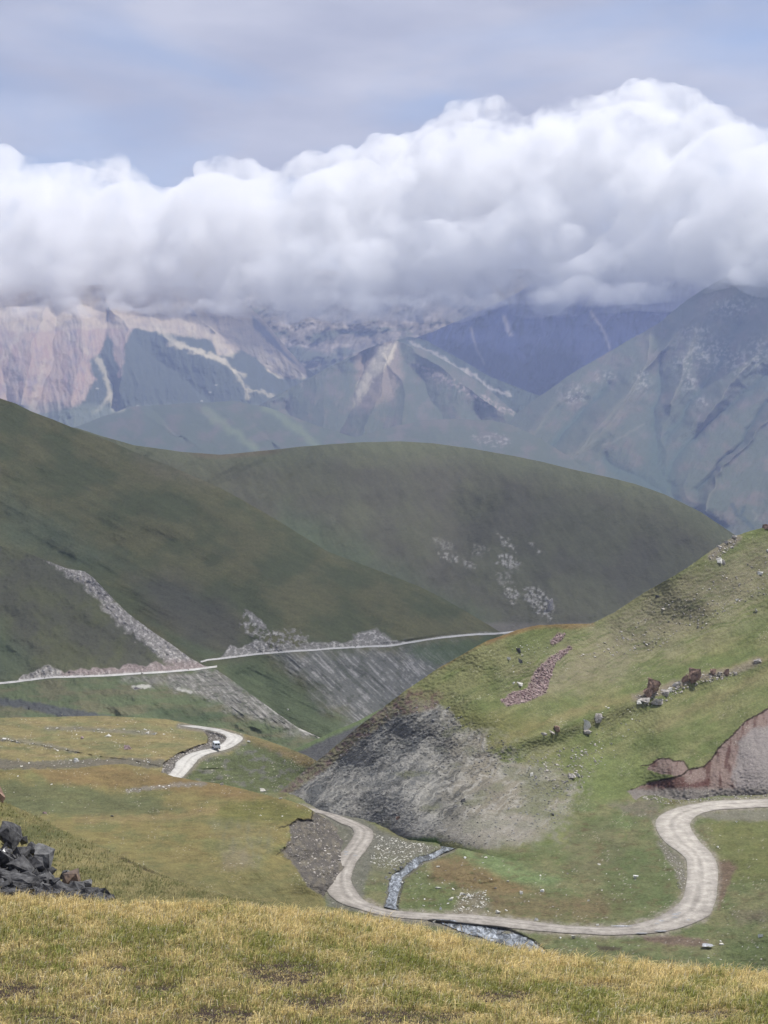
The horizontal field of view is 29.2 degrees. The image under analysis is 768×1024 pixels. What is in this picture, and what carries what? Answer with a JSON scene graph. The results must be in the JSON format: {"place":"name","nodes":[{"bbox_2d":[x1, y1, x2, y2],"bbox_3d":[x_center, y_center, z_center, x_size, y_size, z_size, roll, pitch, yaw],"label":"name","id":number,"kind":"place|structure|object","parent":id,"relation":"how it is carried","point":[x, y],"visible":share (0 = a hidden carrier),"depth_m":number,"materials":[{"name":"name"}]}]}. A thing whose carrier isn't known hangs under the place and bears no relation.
{"place":"outdoors","nodes":[
{"label":"outdoors","id":0,"kind":"place"},
{"bbox_2d":[0,665,216,683],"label":"road","id":1,"kind":"structure","parent":0,"point":[109,674],"depth_m":674.01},
{"bbox_2d":[0,284,315,427],"bbox_3d":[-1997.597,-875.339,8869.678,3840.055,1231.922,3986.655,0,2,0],"label":"mountain","id":2,"kind":"structure","parent":0,"point":[73,356],"depth_m":8454.01,"materials":[{"name":"grey stone"}]},
{"bbox_2d":[0,716,315,792],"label":"hill","id":3,"kind":"structure","parent":0,"point":[255,764],"depth_m":395.82,"materials":[{"name":"green plant"}]},
{"bbox_2d":[162,730,224,773],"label":"rubble","id":4,"kind":"object","parent":3,"relation":"on","point":[212,734],"visible":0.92,"depth_m":393.31,"materials":[{"name":"grey stone"}]},
{"bbox_2d":[0,546,319,749],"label":"hill","id":5,"kind":"structure","parent":0,"point":[56,620],"depth_m":687.56,"materials":[{"name":"green plant"}]},
{"bbox_2d":[0,764,343,905],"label":"hill","id":6,"kind":"structure","parent":0,"point":[227,840],"depth_m":287.74,"materials":[{"name":"green plant"}]},
{"bbox_2d":[289,818,340,883],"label":"rubble","id":7,"kind":"object","parent":6,"relation":"on","point":[315,850],"visible":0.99,"depth_m":284.32,"materials":[{"name":"grey stone"}]},
{"bbox_2d":[168,725,242,777],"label":"road","id":8,"kind":"structure","parent":0,"point":[184,765],"depth_m":391.24,"materials":[{"name":"grey gravel"}]},
{"bbox_2d":[212,741,219,749],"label":"van","id":9,"kind":"object","parent":8,"relation":"on","point":[215,744],"visible":1,"depth_m":396.39,"materials":[{"name":"white paint"}]},
{"bbox_2d":[74,401,354,454],"bbox_3d":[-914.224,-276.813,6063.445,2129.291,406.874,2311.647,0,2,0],"label":"hill","id":10,"kind":"structure","parent":0,"point":[225,427],"depth_m":6190.72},
{"bbox_2d":[0,802,440,935],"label":"hill","id":11,"kind":"structure","parent":0,"point":[31,828],"depth_m":86.91,"materials":[{"name":"green plant"}]},
{"bbox_2d":[0,787,4,802],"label":"stone","id":12,"kind":"object","parent":11,"relation":"on","point":[2,797],"visible":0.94,"depth_m":84.92,"materials":[{"name":"beige stone"}]},
{"bbox_2d":[20,836,27,844],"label":"rock","id":13,"kind":"object","parent":11,"relation":"on","point":[24,839],"visible":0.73,"depth_m":47.45,"materials":[{"name":"stone"}]},
{"bbox_2d":[0,842,114,901],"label":"rubble","id":14,"kind":"object","parent":11,"relation":"on","point":[9,885],"visible":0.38,"depth_m":40.88,"materials":[{"name":"stone"}]},
{"bbox_2d":[0,868,13,874],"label":"rock","id":15,"kind":"object","parent":14,"relation":"on","point":[4,872],"visible":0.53,"depth_m":41.55,"materials":[{"name":"stone"}]},
{"bbox_2d":[0,849,14,867],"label":"rock","id":16,"kind":"object","parent":14,"relation":"on","point":[5,858],"visible":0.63,"depth_m":42.86,"materials":[{"name":"stone"}]},
{"bbox_2d":[0,821,22,849],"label":"rock","id":17,"kind":"object","parent":14,"relation":"on","point":[11,834],"visible":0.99,"depth_m":46.58,"materials":[{"name":"stone"}]},
{"bbox_2d":[1,873,33,883],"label":"rock","id":18,"kind":"object","parent":14,"relation":"on","point":[22,878],"visible":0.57,"depth_m":41.08,"materials":[{"name":"stone"}]},
{"bbox_2d":[5,855,34,872],"bbox_3d":[-10.555,10.310,42.718,0.777,0.621,0.699,0,2,0],"label":"rock","id":19,"kind":"object","parent":14,"relation":"on","point":[21,863],"visible":0.77,"depth_m":42.54,"materials":[{"name":"stone"}]},
{"bbox_2d":[12,846,30,855],"bbox_3d":[-11.142,10.494,45.418,0.460,0.462,0.485,1,3,24],"label":"rock","id":20,"kind":"object","parent":14,"relation":"on","point":[24,851],"visible":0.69,"depth_m":45.27,"materials":[{"name":"stone"}]},
{"bbox_2d":[21,871,35,875],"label":"rock","id":21,"kind":"object","parent":14,"relation":"on","point":[28,873],"visible":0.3,"depth_m":42.00,"materials":[{"name":"stone"}]},
{"bbox_2d":[27,842,35,855],"bbox_3d":[-10.987,10.573,46.112,0.450,0.472,0.471,0,2,0],"label":"rock","id":22,"kind":"object","parent":14,"relation":"on","point":[32,846],"visible":0.3,"depth_m":45.98,"materials":[{"name":"stone"}]},
{"bbox_2d":[30,856,43,871],"bbox_3d":[-10.194,10.416,43.196,0.606,0.628,0.538,0,2,0],"label":"rock","id":23,"kind":"object","parent":14,"relation":"on","point":[36,862],"visible":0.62,"depth_m":43.09,"materials":[{"name":"stone"}]},
{"bbox_2d":[34,843,54,869],"bbox_3d":[-10.160,10.398,44.062,0.587,0.910,0.828,0,2,0],"label":"rock","id":24,"kind":"object","parent":14,"relation":"on","point":[45,852],"visible":0.69,"depth_m":43.87,"materials":[{"name":"grey stone"}]},
{"bbox_2d":[50,877,60,884],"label":"rock","id":25,"kind":"object","parent":14,"relation":"on","point":[54,881],"visible":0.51,"depth_m":41.62,"materials":[{"name":"stone"}]},
{"bbox_2d":[56,880,66,888],"bbox_3d":[-8.989,10.524,41.233,0.340,0.396,0.414,0,2,-8],"label":"rock","id":26,"kind":"object","parent":14,"relation":"on","point":[64,886],"visible":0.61,"depth_m":41.20,"materials":[{"name":"stone"}]},
{"bbox_2d":[62,868,80,883],"bbox_3d":[-9.020,10.590,42.579,0.554,0.545,0.678,0,2,0],"label":"rock","id":27,"kind":"object","parent":14,"relation":"on","point":[72,875],"visible":0.67,"depth_m":42.39,"materials":[{"name":"beige stone"}]},
{"bbox_2d":[69,881,84,886],"bbox_3d":[-8.752,10.685,41.950,0.558,0.306,0.460,0,2,0],"label":"rock","id":28,"kind":"object","parent":14,"relation":"on","point":[81,883],"visible":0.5,"depth_m":41.98,"materials":[{"name":"stone"}]},
{"bbox_2d":[84,879,91,886],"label":"rock","id":29,"kind":"object","parent":14,"relation":"on","point":[88,883],"visible":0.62,"depth_m":42.35,"materials":[{"name":"grey stone"}]},
{"bbox_2d":[0,802,266,908],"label":"grass tufts","id":30,"kind":"object","parent":11,"relation":"on","point":[199,892],"visible":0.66,"depth_m":91.71,"materials":[{"name":"green plant"}]},
{"bbox_2d":[0,398,503,737],"bbox_3d":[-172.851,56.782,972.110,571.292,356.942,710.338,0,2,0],"label":"hill","id":31,"kind":"structure","parent":0,"point":[198,570],"depth_m":899.37,"materials":[{"name":"green plant"}]},
{"bbox_2d":[294,708,381,760],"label":"hill","id":32,"kind":"structure","parent":0,"point":[317,749],"depth_m":505.09,"materials":[{"name":"green plant"}]},
{"bbox_2d":[201,631,512,661],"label":"road","id":33,"kind":"structure","parent":0,"point":[358,646],"depth_m":815.38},
{"bbox_2d":[195,268,542,373],"bbox_3d":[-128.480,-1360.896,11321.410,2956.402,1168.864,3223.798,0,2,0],"label":"mountain","id":34,"kind":"structure","parent":0,"point":[316,321],"depth_m":11302.15,"materials":[{"name":"grey stone"}]},
{"bbox_2d":[0,886,767,1023],"bbox_3d":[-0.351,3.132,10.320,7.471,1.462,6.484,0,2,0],"label":"grass","id":35,"kind":"structure","parent":0,"point":[735,989],"depth_m":10.47,"materials":[{"name":"plant"}]},
{"bbox_2d":[0,0,767,287],"label":"sky","id":36,"kind":"structure","parent":0,"point":[149,142],"materials":[{"name":"white"}]},
{"bbox_2d":[258,340,516,436],"bbox_3d":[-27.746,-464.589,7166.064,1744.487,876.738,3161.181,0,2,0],"label":"mountain","id":37,"kind":"structure","parent":0,"point":[391,383],"depth_m":7446.90,"materials":[{"name":"grey stone"}]},
{"bbox_2d":[72,427,735,634],"bbox_3d":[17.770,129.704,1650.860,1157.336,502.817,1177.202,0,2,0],"label":"hill","id":38,"kind":"structure","parent":0,"point":[499,542],"depth_m":1482.19,"materials":[{"name":"green plant"}]},
{"bbox_2d":[548,598,552,610],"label":"stone","id":39,"kind":"object","parent":38,"relation":"on","point":[550,604],"visible":1,"depth_m":1293.97,"materials":[{"name":"grey stone"}]},
{"bbox_2d":[384,846,453,909],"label":"stream","id":40,"kind":"structure","parent":0,"point":[394,884],"depth_m":279.37,"materials":[{"name":"liquid"}]},
{"bbox_2d":[385,852,444,905],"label":"rubble","id":41,"kind":"object","parent":40,"relation":"in","point":[400,867],"visible":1,"depth_m":281.18,"materials":[{"name":"stone"}]},
{"bbox_2d":[396,337,538,412],"bbox_3d":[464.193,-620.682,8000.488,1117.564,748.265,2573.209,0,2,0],"label":"mountain","id":42,"kind":"structure","parent":0,"point":[515,399],"depth_m":7844.12,"materials":[{"name":"grey stone"}]},
{"bbox_2d":[354,419,592,473],"bbox_3d":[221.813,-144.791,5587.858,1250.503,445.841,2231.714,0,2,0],"label":"hill","id":43,"kind":"structure","parent":0,"point":[496,437],"depth_m":5885.45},
{"bbox_2d":[437,919,543,950],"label":"stream","id":44,"kind":"structure","parent":0,"point":[485,931],"depth_m":245.20,"materials":[{"name":"liquid"}]},
{"bbox_2d":[452,924,535,946],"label":"rubble","id":45,"kind":"object","parent":44,"relation":"in","point":[497,933],"visible":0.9,"depth_m":246.05,"materials":[{"name":"stone"}]},
{"bbox_2d":[260,793,767,972],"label":"valley floor","id":46,"kind":"structure","parent":0,"point":[735,920],"depth_m":269.12,"materials":[{"name":"green plant"}]},
{"bbox_2d":[370,837,434,867],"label":"rubble","id":47,"kind":"object","parent":46,"relation":"on","point":[394,851],"visible":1,"depth_m":294.68,"materials":[{"name":"stone"}]},
{"bbox_2d":[454,890,488,912],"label":"rubble","id":48,"kind":"object","parent":46,"relation":"on","point":[471,898],"visible":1,"depth_m":263.05,"materials":[{"name":"stone"}]},
{"bbox_2d":[660,843,685,887],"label":"rubble","id":49,"kind":"object","parent":46,"relation":"on","point":[678,868],"visible":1,"depth_m":281.52,"materials":[{"name":"grey stone"}]},
{"bbox_2d":[643,794,765,803],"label":"rubble","id":50,"kind":"object","parent":46,"relation":"on","point":[696,798],"visible":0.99,"depth_m":338.70,"materials":[{"name":"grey stone"}]},
{"bbox_2d":[702,943,712,946],"bbox_3d":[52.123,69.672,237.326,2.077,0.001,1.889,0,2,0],"label":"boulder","id":51,"kind":"object","parent":46,"relation":"on","point":[706,945],"visible":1,"depth_m":237.03,"materials":[{"name":"stone"}]},
{"bbox_2d":[277,528,767,865],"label":"hill","id":52,"kind":"structure","parent":0,"point":[704,739],"depth_m":350.95,"materials":[{"name":"green plant"}]},
{"bbox_2d":[298,703,571,845],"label":"scree","id":53,"kind":"structure","parent":52,"relation":"on","point":[446,776],"depth_m":328.94,"materials":[{"name":"stone"}]},
{"bbox_2d":[500,646,571,705],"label":"scree","id":54,"kind":"structure","parent":52,"relation":"on","point":[524,693],"depth_m":367.93,"materials":[{"name":"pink stone"}]},
{"bbox_2d":[554,725,559,731],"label":"boulder","id":55,"kind":"object","parent":52,"relation":"on","point":[556,728],"visible":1,"depth_m":349.03,"materials":[{"name":"stone"}]},
{"bbox_2d":[550,632,565,645],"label":"scree","id":56,"kind":"structure","parent":52,"relation":"on","point":[557,639],"depth_m":389.58,"materials":[{"name":"grey stone"}]},
{"bbox_2d":[535,740,603,790],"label":"rubble","id":57,"kind":"object","parent":52,"relation":"on","point":[595,761],"visible":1,"depth_m":342.93,"materials":[{"name":"grey stone"}]},
{"bbox_2d":[568,773,575,777],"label":"boulder","id":58,"kind":"object","parent":52,"relation":"on","point":[570,775],"visible":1,"depth_m":337.42,"materials":[{"name":"grey stone"}]},
{"bbox_2d":[583,719,590,729],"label":"boulder","id":59,"kind":"object","parent":52,"relation":"on","point":[587,724],"visible":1,"depth_m":358.65,"materials":[{"name":"stone"}]},
{"bbox_2d":[584,729,590,734],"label":"boulder","id":60,"kind":"object","parent":52,"relation":"on","point":[587,732],"visible":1,"depth_m":357.90,"materials":[{"name":"grey stone"}]},
{"bbox_2d":[595,713,602,722],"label":"boulder","id":61,"kind":"object","parent":52,"relation":"on","point":[598,717],"visible":1,"depth_m":361.83,"materials":[{"name":"grey stone"}]},
{"bbox_2d":[638,698,649,702],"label":"boulder","id":62,"kind":"object","parent":52,"relation":"on","point":[646,700],"visible":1,"depth_m":372.84,"materials":[{"name":"grey stone"}]},
{"bbox_2d":[643,687,652,697],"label":"boulder","id":63,"kind":"object","parent":52,"relation":"on","point":[648,692],"visible":1,"depth_m":374.00,"materials":[{"name":"stone"}]},
{"bbox_2d":[646,677,660,696],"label":"boulder","id":64,"kind":"object","parent":52,"relation":"on","point":[653,684],"visible":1,"depth_m":374.68,"materials":[{"name":"brown stone"}]},
{"bbox_2d":[650,699,662,704],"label":"boulder","id":65,"kind":"object","parent":52,"relation":"on","point":[657,702],"visible":1,"depth_m":373.01,"materials":[{"name":"grey stone"}]},
{"bbox_2d":[662,689,669,696],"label":"boulder","id":66,"kind":"object","parent":52,"relation":"on","point":[665,692],"visible":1,"depth_m":377.19,"materials":[{"name":"grey stone"}]},
{"bbox_2d":[580,556,767,658],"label":"rubble","id":67,"kind":"object","parent":52,"relation":"on","point":[684,614],"visible":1,"depth_m":412.73,"materials":[{"name":"grey stone"}]},
{"bbox_2d":[681,674,688,682],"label":"boulder","id":68,"kind":"object","parent":52,"relation":"on","point":[685,679],"visible":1,"depth_m":383.92,"materials":[{"name":"brown stone"}]},
{"bbox_2d":[637,672,737,705],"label":"rubble","id":69,"kind":"object","parent":52,"relation":"on","point":[710,676],"visible":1,"depth_m":382.64,"materials":[{"name":"grey stone"}]},
{"bbox_2d":[688,667,700,683],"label":"boulder","id":70,"kind":"object","parent":52,"relation":"on","point":[694,674],"visible":1,"depth_m":384.05,"materials":[{"name":"stone"}]},
{"bbox_2d":[710,669,715,674],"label":"boulder","id":71,"kind":"object","parent":52,"relation":"on","point":[712,671],"visible":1,"depth_m":388.31,"materials":[{"name":"stone"}]},
{"bbox_2d":[716,557,721,563],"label":"boulder","id":72,"kind":"object","parent":52,"relation":"on","point":[719,559],"visible":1,"depth_m":428.15,"materials":[{"name":"stone"}]},
{"bbox_2d":[709,539,738,558],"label":"rubble","id":73,"kind":"object","parent":52,"relation":"on","point":[731,546],"visible":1,"depth_m":434.87,"materials":[{"name":"grey stone"}]},
{"bbox_2d":[309,799,767,934],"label":"road","id":74,"kind":"structure","parent":0,"point":[696,903],"depth_m":270.37,"materials":[{"name":"grey gravel"}]},
{"bbox_2d":[417,262,747,395],"bbox_3d":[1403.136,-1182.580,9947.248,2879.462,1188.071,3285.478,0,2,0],"label":"mountain","id":75,"kind":"structure","parent":0,"point":[542,335],"depth_m":9785.56,"materials":[{"name":"stone"}]},
{"bbox_2d":[505,255,767,535],"bbox_3d":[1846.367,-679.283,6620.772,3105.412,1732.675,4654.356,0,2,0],"label":"mountain","id":76,"kind":"structure","parent":0,"point":[673,404],"depth_m":6648.43,"materials":[{"name":"grey stone"}]}
]}

